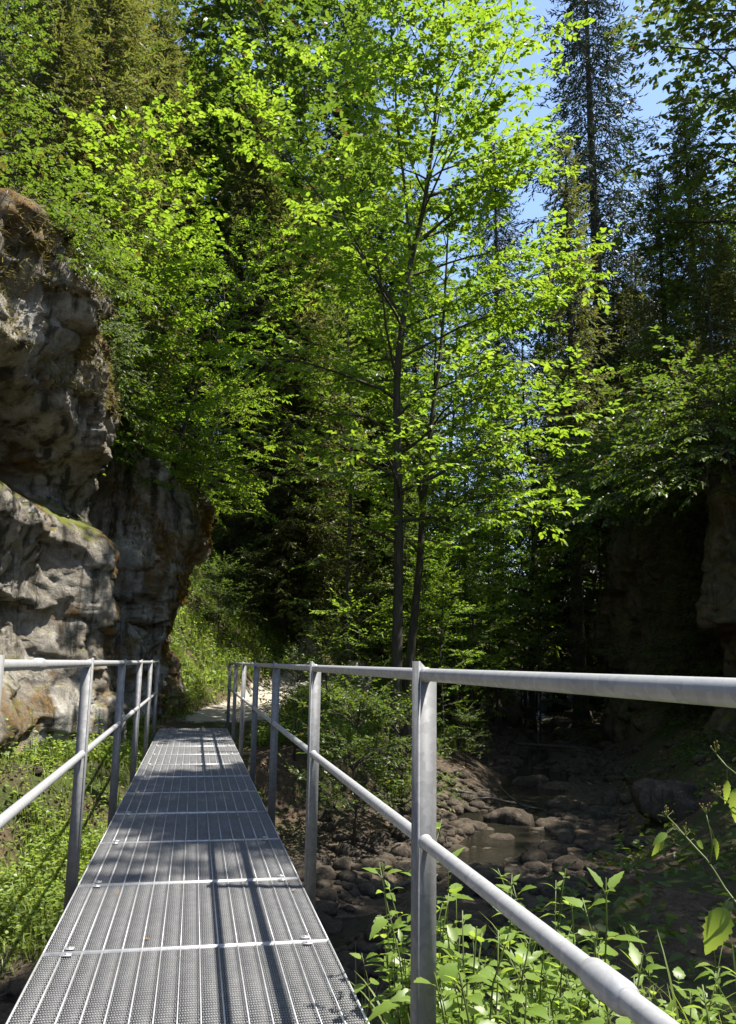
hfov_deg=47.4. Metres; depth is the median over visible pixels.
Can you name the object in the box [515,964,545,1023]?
herb
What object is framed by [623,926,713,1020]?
grass tuft
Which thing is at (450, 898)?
herb
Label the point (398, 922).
herb
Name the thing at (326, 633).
shrub
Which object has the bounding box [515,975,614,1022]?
grass tuft
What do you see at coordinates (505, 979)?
herb
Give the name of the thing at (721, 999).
herb
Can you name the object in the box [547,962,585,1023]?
herb
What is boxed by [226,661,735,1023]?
steel railing
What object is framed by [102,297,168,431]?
shrub
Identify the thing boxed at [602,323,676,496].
deciduous tree
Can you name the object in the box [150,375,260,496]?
shrub
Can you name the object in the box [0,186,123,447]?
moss
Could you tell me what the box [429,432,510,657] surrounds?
sapling
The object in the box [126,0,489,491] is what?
deciduous tree
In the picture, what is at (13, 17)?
deciduous tree
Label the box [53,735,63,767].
nettle
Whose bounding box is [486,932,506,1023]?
herb
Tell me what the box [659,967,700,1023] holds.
herb
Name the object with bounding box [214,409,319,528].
shrub
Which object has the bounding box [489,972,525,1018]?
herb
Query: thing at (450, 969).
herb
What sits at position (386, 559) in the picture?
spruce tree
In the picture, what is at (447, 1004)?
herb
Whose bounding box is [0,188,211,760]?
rock cliff
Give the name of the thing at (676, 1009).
grass tuft
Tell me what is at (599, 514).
shrub
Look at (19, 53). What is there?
deciduous tree
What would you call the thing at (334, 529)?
deciduous tree
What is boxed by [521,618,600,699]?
shrub
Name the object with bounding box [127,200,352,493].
shrub
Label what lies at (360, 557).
shrub
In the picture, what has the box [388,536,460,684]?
sapling
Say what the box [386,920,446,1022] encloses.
herb
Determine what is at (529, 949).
grass tuft
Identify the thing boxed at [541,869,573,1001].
herb
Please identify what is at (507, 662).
sapling
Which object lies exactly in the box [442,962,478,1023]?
herb
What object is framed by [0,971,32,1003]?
boulder
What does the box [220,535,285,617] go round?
shrub
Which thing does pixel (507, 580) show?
sapling
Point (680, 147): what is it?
spruce tree
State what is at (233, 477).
shrub
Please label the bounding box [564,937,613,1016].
herb
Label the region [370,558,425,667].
sapling
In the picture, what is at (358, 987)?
herb
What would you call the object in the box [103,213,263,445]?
deciduous tree
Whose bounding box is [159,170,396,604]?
deciduous tree
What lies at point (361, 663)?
boulder
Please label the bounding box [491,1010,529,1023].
herb
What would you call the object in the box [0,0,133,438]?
spruce tree
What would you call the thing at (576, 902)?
herb
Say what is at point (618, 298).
spruce tree
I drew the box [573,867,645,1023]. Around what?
herb
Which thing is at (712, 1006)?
grass tuft
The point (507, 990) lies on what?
herb
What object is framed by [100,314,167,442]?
shrub
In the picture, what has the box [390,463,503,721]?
sapling
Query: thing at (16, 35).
spruce tree
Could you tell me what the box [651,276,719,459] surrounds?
deciduous tree
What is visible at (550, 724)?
boulder
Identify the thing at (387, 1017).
herb
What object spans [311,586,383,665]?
shrub
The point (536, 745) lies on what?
fallen branch
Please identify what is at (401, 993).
herb
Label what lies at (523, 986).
grass tuft
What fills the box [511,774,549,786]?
boulder
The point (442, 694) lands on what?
sapling
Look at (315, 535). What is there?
spruce tree
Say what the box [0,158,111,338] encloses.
shrub
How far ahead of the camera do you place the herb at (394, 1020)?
2.76 m
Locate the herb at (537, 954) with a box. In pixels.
[531,951,572,1021]
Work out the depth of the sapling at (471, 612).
18.88 m
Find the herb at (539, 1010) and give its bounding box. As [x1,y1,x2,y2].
[510,993,549,1023]
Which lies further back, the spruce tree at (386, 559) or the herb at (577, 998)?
the spruce tree at (386, 559)
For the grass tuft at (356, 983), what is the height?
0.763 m
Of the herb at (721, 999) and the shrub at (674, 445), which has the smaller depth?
the herb at (721, 999)
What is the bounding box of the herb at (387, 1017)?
[365,927,409,1023]
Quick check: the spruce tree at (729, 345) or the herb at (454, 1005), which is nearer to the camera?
the herb at (454, 1005)
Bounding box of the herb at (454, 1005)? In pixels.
[445,955,484,1020]
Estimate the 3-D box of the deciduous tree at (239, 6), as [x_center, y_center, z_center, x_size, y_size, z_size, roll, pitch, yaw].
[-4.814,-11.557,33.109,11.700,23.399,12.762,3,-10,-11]
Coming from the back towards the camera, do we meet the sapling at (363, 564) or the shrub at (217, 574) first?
the sapling at (363, 564)
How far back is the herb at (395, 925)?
3.14 m
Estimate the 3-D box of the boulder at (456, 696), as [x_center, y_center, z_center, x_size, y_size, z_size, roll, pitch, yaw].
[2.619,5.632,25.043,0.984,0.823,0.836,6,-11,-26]
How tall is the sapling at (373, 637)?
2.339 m
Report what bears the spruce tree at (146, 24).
on the ground at (678, 898)
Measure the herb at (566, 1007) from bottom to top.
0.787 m
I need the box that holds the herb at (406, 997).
[399,995,409,999]
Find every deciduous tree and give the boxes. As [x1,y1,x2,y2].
[0,0,69,202]
[0,0,163,244]
[21,0,281,374]
[33,70,241,396]
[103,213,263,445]
[114,34,330,481]
[119,0,396,508]
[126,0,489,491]
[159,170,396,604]
[179,0,627,789]
[226,161,483,641]
[265,254,429,662]
[320,150,613,752]
[370,278,539,724]
[389,309,542,713]
[502,416,595,656]
[503,478,567,700]
[539,292,706,480]
[554,357,653,612]
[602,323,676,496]
[603,0,735,312]
[603,415,659,603]
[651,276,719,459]
[656,155,735,372]
[682,371,735,562]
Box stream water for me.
[176,713,568,1016]
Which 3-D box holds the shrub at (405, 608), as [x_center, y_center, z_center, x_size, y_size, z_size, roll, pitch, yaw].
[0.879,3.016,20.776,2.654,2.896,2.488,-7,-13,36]
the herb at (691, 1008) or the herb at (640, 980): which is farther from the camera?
the herb at (691, 1008)
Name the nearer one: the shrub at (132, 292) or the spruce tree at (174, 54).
the shrub at (132, 292)
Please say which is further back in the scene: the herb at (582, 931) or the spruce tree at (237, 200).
the spruce tree at (237, 200)
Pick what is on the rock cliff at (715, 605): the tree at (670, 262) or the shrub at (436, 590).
the tree at (670, 262)
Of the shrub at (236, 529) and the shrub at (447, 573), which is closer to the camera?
the shrub at (236, 529)
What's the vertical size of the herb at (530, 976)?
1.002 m
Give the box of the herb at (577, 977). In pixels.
[561,971,591,1017]
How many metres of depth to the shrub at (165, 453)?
15.18 m
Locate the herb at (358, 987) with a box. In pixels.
[349,952,388,1023]
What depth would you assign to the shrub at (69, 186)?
11.69 m
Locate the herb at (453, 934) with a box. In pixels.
[436,925,479,1018]
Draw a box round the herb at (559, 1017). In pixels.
[533,1002,566,1023]
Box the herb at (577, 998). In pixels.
[561,993,582,1018]
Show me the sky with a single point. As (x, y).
(532, 209)
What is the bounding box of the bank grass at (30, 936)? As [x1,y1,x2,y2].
[0,718,156,978]
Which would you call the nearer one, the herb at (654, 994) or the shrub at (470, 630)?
the herb at (654, 994)
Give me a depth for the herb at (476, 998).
1.96 m
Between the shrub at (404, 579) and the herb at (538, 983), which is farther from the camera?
the shrub at (404, 579)
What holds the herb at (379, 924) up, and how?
on the ground at (678, 898)
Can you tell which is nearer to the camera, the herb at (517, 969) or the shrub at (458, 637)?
the herb at (517, 969)
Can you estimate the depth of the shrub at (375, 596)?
23.82 m
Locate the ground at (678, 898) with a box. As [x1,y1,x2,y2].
[0,440,735,1023]
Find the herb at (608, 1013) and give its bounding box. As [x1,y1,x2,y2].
[589,1007,612,1023]
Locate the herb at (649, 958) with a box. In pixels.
[631,925,667,1006]
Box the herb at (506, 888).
[495,884,558,1019]
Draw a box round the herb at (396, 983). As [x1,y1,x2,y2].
[375,926,405,1016]
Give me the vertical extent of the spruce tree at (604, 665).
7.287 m
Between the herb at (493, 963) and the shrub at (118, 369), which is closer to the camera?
the herb at (493, 963)
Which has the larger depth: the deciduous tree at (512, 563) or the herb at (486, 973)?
the deciduous tree at (512, 563)
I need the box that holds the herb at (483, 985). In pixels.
[466,954,497,1016]
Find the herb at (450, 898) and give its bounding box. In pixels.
[436,893,466,1000]
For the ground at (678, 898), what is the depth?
10.63 m
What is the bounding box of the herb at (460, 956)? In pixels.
[443,950,493,1022]
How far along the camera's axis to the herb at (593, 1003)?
2.39 m
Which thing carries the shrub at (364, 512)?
on the ground at (678, 898)
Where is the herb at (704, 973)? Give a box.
[694,940,735,1023]
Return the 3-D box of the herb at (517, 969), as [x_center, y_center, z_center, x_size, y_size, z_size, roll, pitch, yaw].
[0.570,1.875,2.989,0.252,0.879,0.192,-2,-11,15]
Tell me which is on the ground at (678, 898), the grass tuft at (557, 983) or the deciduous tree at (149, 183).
the grass tuft at (557, 983)
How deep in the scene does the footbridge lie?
3.58 m
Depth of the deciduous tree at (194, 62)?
28.38 m
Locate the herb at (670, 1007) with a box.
[666,998,676,1017]
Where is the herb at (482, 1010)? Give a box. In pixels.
[474,1005,512,1023]
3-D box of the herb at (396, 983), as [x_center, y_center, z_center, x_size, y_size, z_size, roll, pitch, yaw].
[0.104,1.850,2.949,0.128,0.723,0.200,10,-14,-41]
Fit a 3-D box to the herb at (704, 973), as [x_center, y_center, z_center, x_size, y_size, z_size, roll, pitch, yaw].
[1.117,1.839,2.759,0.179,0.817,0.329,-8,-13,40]
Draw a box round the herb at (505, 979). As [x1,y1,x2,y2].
[482,930,514,1022]
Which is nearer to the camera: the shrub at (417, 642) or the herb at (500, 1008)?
the herb at (500, 1008)
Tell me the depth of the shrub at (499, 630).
35.17 m
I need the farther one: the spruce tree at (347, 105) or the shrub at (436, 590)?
the spruce tree at (347, 105)
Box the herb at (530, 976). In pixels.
[498,934,542,1023]
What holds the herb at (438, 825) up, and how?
on the ground at (678, 898)
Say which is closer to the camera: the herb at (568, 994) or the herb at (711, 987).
the herb at (568, 994)
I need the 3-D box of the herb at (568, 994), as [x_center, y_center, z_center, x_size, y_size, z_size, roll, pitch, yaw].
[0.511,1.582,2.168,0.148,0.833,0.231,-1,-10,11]
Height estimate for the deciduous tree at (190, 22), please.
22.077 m
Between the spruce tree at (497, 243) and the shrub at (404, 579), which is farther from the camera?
the spruce tree at (497, 243)
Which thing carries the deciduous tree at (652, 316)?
on the ground at (678, 898)
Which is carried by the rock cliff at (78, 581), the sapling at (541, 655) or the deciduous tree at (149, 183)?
the deciduous tree at (149, 183)
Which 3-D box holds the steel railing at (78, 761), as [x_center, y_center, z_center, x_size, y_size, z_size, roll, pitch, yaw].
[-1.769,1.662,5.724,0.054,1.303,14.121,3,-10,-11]
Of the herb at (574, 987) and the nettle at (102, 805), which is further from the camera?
the nettle at (102, 805)
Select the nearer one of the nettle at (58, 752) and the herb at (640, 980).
the herb at (640, 980)
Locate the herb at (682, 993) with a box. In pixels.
[672,984,707,1023]
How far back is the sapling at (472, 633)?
20.38 m
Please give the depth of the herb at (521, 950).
2.41 m
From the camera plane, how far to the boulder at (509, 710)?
25.46 m
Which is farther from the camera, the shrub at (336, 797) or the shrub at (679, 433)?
the shrub at (679, 433)
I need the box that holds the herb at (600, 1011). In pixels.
[556,960,604,1022]
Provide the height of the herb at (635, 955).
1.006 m
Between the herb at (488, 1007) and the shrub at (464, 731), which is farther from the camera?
the shrub at (464, 731)
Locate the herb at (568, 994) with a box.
[538,962,575,1023]
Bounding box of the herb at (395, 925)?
[383,921,409,1020]
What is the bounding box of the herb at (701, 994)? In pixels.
[691,987,717,1023]
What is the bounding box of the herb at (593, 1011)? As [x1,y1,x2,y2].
[582,997,606,1016]
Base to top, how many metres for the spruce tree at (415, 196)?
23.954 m
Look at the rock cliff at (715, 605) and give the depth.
20.52 m
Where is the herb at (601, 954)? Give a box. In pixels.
[595,946,605,1018]
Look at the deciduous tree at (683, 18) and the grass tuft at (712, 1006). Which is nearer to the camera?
the grass tuft at (712, 1006)
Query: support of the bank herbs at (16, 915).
on the ground at (678, 898)
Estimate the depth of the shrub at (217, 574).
20.26 m
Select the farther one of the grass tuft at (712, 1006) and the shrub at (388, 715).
the shrub at (388, 715)
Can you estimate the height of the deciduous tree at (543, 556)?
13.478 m
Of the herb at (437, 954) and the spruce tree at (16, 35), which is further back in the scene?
the spruce tree at (16, 35)
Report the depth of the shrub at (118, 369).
12.96 m
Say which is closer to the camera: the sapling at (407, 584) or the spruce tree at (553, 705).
the sapling at (407, 584)
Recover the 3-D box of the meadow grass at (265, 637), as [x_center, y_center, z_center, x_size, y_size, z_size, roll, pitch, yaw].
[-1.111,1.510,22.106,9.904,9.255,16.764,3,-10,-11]
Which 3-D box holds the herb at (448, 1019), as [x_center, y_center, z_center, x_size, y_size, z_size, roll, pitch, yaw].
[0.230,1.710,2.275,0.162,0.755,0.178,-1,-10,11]
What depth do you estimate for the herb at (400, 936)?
2.73 m
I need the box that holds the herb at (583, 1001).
[581,959,620,1016]
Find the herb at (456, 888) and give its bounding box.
[436,883,474,1017]
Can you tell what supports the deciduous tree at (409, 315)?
on the ground at (678, 898)
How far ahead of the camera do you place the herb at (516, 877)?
2.89 m
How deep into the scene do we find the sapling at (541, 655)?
24.71 m
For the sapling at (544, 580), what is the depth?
28.64 m
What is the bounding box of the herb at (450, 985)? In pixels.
[442,948,472,1012]
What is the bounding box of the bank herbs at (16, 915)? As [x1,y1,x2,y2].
[0,714,155,968]
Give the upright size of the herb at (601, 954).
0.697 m
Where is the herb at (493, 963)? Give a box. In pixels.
[475,956,505,1023]
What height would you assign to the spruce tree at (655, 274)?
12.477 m
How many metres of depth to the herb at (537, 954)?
2.67 m
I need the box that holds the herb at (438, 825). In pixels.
[388,819,442,1021]
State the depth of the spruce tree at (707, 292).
21.96 m
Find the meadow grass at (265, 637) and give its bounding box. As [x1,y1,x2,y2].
[126,489,484,797]
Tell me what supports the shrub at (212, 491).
on the rock cliff at (78, 581)
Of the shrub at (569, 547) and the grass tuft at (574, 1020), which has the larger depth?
the shrub at (569, 547)
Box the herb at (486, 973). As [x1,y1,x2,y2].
[459,926,500,1023]
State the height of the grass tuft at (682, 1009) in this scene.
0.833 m
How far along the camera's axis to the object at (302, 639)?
22.37 m
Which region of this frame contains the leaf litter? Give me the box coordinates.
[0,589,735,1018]
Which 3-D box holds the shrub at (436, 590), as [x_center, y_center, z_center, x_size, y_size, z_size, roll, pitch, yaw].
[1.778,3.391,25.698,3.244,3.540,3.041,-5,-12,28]
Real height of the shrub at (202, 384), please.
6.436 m
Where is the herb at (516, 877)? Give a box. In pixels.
[487,874,529,1023]
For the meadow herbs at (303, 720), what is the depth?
18.76 m
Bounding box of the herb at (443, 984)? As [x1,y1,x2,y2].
[437,935,461,1019]
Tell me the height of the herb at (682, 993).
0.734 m
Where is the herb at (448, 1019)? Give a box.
[436,988,458,1023]
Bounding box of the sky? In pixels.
[4,0,735,606]
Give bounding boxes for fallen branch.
[390,864,451,889]
[451,788,546,809]
[512,724,591,748]
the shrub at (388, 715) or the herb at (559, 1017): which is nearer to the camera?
the herb at (559, 1017)
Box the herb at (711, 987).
[696,926,735,1023]
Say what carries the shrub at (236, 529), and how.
on the ground at (678, 898)
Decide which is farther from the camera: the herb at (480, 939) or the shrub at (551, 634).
the shrub at (551, 634)
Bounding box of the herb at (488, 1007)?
[468,932,523,1023]
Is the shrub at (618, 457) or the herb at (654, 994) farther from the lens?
the shrub at (618, 457)
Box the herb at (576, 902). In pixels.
[563,897,617,1023]
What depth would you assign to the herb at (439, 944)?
2.47 m
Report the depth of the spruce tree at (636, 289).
36.11 m
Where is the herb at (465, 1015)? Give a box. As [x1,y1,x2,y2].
[445,972,496,1023]
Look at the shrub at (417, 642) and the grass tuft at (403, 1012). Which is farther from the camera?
the shrub at (417, 642)
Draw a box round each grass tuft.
[349,944,521,1023]
[355,945,384,1023]
[361,974,392,1023]
[439,922,555,1023]
[480,884,642,1019]
[510,921,604,1023]
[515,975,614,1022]
[613,931,711,1023]
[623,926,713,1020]
[641,934,735,1023]
[665,992,735,1022]
[669,986,688,1023]
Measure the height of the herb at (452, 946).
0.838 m
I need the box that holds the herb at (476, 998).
[456,981,482,1023]
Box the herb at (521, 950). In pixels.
[495,946,552,1023]
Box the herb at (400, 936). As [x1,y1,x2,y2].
[381,929,410,1014]
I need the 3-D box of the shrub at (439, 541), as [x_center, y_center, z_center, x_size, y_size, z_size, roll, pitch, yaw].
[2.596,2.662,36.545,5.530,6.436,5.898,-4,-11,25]
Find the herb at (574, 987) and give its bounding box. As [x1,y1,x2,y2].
[546,968,585,1023]
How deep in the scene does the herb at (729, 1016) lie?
2.67 m
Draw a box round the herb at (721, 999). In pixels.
[677,984,728,1023]
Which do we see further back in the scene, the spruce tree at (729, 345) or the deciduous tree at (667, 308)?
the deciduous tree at (667, 308)
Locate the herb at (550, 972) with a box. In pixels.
[524,949,565,1023]
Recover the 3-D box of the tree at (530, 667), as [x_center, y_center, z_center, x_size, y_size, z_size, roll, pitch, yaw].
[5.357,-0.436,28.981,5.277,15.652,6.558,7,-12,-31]
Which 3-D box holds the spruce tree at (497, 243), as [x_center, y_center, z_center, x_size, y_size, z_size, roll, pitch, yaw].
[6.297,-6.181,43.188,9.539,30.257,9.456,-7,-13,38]
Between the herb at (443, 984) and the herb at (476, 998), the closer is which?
the herb at (476, 998)
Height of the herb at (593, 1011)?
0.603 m
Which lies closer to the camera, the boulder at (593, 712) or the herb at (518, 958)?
the herb at (518, 958)
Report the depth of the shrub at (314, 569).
25.71 m
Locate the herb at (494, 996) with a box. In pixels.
[487,992,511,1023]
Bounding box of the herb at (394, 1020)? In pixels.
[375,923,409,1023]
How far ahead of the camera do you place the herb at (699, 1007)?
2.17 m
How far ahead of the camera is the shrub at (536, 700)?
35.74 m
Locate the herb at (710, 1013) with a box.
[701,1001,712,1022]
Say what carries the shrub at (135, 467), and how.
attached to the rock cliff at (78, 581)
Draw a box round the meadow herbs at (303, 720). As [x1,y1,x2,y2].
[125,504,483,798]
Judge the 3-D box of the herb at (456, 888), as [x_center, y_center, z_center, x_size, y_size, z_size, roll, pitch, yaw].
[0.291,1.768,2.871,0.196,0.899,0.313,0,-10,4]
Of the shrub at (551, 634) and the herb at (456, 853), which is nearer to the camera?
the herb at (456, 853)
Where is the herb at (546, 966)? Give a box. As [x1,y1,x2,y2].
[535,956,573,1022]
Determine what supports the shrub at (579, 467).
on the rock cliff at (715, 605)
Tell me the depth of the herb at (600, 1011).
2.63 m
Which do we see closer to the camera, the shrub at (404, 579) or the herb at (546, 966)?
the herb at (546, 966)
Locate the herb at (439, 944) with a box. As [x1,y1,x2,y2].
[402,872,453,1023]
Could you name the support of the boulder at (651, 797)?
on the ground at (678, 898)
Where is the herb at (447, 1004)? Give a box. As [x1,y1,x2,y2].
[436,998,452,1022]
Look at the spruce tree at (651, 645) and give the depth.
19.52 m
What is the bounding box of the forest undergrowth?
[152,449,735,1016]
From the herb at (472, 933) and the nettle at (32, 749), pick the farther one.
the nettle at (32, 749)
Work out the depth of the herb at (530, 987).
3.04 m
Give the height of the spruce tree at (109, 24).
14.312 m
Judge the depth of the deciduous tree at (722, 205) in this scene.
28.70 m
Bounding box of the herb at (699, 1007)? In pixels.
[683,966,732,1023]
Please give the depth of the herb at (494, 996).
2.67 m
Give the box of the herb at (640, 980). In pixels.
[633,975,645,993]
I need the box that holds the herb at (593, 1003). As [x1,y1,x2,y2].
[568,929,602,1023]
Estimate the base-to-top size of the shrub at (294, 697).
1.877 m
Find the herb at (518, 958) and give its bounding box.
[492,947,537,1021]
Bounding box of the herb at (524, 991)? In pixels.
[501,957,537,1023]
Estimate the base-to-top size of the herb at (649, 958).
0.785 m
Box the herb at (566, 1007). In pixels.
[558,936,585,1017]
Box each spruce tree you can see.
[0,0,60,193]
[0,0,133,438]
[0,6,24,193]
[8,0,206,499]
[23,0,208,451]
[80,0,235,487]
[168,76,343,576]
[199,133,294,502]
[213,198,371,633]
[215,182,387,649]
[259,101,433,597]
[280,0,444,606]
[310,272,441,658]
[362,368,436,644]
[370,176,479,637]
[428,126,559,691]
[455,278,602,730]
[471,0,698,698]
[511,130,630,729]
[511,277,623,700]
[512,264,569,708]
[538,490,637,741]
[542,256,658,673]
[559,247,663,663]
[588,365,721,721]
[593,159,723,490]
[625,91,735,462]
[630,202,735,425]
[635,335,732,729]
[649,224,735,464]
[687,226,735,450]
[715,300,735,450]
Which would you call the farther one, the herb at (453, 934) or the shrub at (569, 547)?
the shrub at (569, 547)
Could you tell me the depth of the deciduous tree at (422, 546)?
16.64 m
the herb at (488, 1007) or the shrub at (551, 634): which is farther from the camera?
the shrub at (551, 634)
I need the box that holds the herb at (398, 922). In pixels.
[376,880,409,1023]
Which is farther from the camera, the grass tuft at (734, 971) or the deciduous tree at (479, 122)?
the deciduous tree at (479, 122)
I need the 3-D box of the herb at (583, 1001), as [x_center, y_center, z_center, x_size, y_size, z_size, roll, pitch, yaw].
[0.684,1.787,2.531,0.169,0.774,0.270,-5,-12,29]
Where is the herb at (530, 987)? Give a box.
[493,869,541,1022]
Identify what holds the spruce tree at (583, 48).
on the ground at (678, 898)
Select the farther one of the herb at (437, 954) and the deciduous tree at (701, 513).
the deciduous tree at (701, 513)
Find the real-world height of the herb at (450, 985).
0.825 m
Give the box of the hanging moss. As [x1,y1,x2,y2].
[91,451,215,714]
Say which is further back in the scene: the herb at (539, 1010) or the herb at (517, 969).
the herb at (517, 969)
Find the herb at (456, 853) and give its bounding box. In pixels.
[436,847,472,1011]
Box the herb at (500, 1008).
[486,966,515,1023]
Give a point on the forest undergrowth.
(644, 901)
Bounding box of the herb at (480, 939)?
[458,924,503,1023]
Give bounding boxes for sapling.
[308,588,409,678]
[331,465,393,651]
[360,475,442,666]
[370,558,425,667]
[388,475,460,656]
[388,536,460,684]
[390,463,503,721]
[402,542,483,755]
[418,448,505,713]
[424,502,513,750]
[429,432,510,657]
[433,500,513,751]
[445,466,538,739]
[454,473,555,730]
[455,526,537,670]
[481,473,569,724]
[506,554,572,742]
[526,524,591,714]
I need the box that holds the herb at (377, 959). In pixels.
[366,862,410,1011]
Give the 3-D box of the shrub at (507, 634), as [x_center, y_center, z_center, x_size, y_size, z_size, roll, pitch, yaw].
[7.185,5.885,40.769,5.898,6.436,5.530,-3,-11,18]
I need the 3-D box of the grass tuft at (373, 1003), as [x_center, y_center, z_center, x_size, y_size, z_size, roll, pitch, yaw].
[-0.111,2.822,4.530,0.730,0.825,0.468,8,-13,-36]
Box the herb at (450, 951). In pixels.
[436,913,460,1012]
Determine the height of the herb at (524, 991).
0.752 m
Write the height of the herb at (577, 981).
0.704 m
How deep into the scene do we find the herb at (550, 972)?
2.37 m
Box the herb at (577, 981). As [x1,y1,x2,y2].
[553,974,586,1023]
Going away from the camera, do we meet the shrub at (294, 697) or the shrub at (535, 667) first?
the shrub at (294, 697)
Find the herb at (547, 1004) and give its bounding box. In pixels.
[545,962,568,1008]
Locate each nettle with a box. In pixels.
[4,718,15,767]
[20,771,29,810]
[23,706,37,760]
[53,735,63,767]
[99,776,107,814]
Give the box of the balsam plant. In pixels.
[652,741,735,954]
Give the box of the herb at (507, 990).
[493,981,520,1023]
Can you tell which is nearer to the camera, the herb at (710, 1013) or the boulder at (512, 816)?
the herb at (710, 1013)
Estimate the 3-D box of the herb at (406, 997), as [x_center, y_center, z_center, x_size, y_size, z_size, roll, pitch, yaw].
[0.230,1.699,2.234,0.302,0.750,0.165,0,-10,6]
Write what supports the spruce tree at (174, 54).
on the ground at (678, 898)
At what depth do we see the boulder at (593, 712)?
30.86 m
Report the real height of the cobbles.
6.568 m
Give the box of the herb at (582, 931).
[550,900,597,1021]
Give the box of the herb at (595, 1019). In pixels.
[589,955,620,1023]
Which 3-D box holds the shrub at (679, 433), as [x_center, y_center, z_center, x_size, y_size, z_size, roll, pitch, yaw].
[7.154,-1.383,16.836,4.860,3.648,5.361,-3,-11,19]
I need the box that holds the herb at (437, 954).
[436,902,453,957]
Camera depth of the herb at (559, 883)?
3.14 m
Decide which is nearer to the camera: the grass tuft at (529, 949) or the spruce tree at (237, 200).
the grass tuft at (529, 949)
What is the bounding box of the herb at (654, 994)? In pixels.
[646,985,663,1004]
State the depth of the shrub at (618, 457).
17.59 m
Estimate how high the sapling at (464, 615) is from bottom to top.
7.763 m
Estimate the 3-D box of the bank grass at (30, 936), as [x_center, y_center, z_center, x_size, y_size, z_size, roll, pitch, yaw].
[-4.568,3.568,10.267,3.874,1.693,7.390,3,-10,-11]
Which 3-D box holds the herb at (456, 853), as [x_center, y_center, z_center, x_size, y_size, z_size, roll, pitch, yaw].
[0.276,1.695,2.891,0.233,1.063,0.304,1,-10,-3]
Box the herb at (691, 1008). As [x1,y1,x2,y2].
[676,991,697,1023]
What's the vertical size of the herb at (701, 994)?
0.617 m
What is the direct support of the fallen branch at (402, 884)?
on the cobbles
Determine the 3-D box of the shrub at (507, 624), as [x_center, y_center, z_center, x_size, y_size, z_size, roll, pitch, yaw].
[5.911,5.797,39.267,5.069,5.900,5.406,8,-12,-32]
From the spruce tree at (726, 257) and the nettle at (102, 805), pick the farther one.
the spruce tree at (726, 257)
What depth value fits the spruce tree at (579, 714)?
28.74 m
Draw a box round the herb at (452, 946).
[436,906,459,1011]
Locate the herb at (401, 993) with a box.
[389,953,440,1001]
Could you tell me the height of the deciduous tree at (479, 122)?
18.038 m
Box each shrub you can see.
[0,127,143,292]
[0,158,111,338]
[16,177,181,326]
[97,364,247,507]
[99,279,160,408]
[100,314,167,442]
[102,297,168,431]
[106,326,173,466]
[112,378,170,489]
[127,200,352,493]
[149,420,281,528]
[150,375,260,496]
[151,313,240,447]
[159,364,287,515]
[168,460,230,521]
[185,548,266,633]
[207,499,278,580]
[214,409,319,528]
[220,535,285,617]
[244,636,352,760]
[249,487,354,621]
[275,605,373,704]
[279,659,454,847]
[295,589,346,662]
[310,461,393,612]
[311,515,408,628]
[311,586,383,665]
[337,679,467,816]
[341,569,430,663]
[359,577,453,665]
[361,523,459,651]
[367,622,452,687]
[380,567,470,668]
[404,537,483,644]
[407,511,492,612]
[427,585,511,660]
[427,592,509,670]
[439,705,494,766]
[442,579,519,661]
[473,580,549,690]
[480,572,551,693]
[482,621,561,709]
[490,603,571,710]
[506,594,593,672]
[516,436,641,563]
[516,614,587,714]
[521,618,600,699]
[538,423,675,560]
[542,397,704,557]
[557,325,735,536]
[566,375,735,546]
[594,364,735,542]
[596,341,735,539]
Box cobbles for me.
[8,687,735,1020]
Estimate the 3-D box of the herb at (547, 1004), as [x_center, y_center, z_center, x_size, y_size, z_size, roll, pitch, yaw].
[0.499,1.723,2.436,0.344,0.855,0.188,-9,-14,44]
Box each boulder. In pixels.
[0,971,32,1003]
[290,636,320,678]
[342,660,372,694]
[449,861,503,896]
[455,687,467,705]
[474,691,522,728]
[483,807,533,825]
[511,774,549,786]
[541,717,571,729]
[563,709,593,721]
[590,708,598,717]
[630,778,701,824]
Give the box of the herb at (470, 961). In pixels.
[441,910,481,1023]
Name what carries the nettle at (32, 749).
on the ground at (678, 898)
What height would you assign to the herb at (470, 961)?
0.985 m
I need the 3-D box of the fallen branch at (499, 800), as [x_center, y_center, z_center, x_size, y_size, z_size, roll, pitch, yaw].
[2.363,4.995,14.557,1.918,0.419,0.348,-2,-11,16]
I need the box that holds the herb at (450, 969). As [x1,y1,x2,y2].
[413,962,461,1023]
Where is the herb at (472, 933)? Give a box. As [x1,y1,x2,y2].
[452,931,495,1014]
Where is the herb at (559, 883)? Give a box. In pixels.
[540,880,567,1023]
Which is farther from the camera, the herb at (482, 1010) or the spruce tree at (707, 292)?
the spruce tree at (707, 292)
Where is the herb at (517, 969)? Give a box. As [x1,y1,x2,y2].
[491,905,542,1021]
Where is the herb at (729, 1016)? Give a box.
[712,971,735,1023]
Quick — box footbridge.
[5,728,369,1023]
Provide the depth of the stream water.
12.68 m
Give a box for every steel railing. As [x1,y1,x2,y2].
[0,655,159,911]
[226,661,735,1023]
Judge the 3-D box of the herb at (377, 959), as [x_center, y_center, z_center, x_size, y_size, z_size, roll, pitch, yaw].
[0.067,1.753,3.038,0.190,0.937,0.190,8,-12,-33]
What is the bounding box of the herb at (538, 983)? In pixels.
[526,941,571,1023]
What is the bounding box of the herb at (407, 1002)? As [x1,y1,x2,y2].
[382,999,409,1023]
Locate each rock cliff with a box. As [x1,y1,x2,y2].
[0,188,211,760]
[588,461,735,747]
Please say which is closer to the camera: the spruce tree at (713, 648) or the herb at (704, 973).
the herb at (704, 973)
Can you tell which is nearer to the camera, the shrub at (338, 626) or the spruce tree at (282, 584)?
the shrub at (338, 626)
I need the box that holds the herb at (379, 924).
[363,862,410,1023]
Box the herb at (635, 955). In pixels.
[620,942,671,1023]

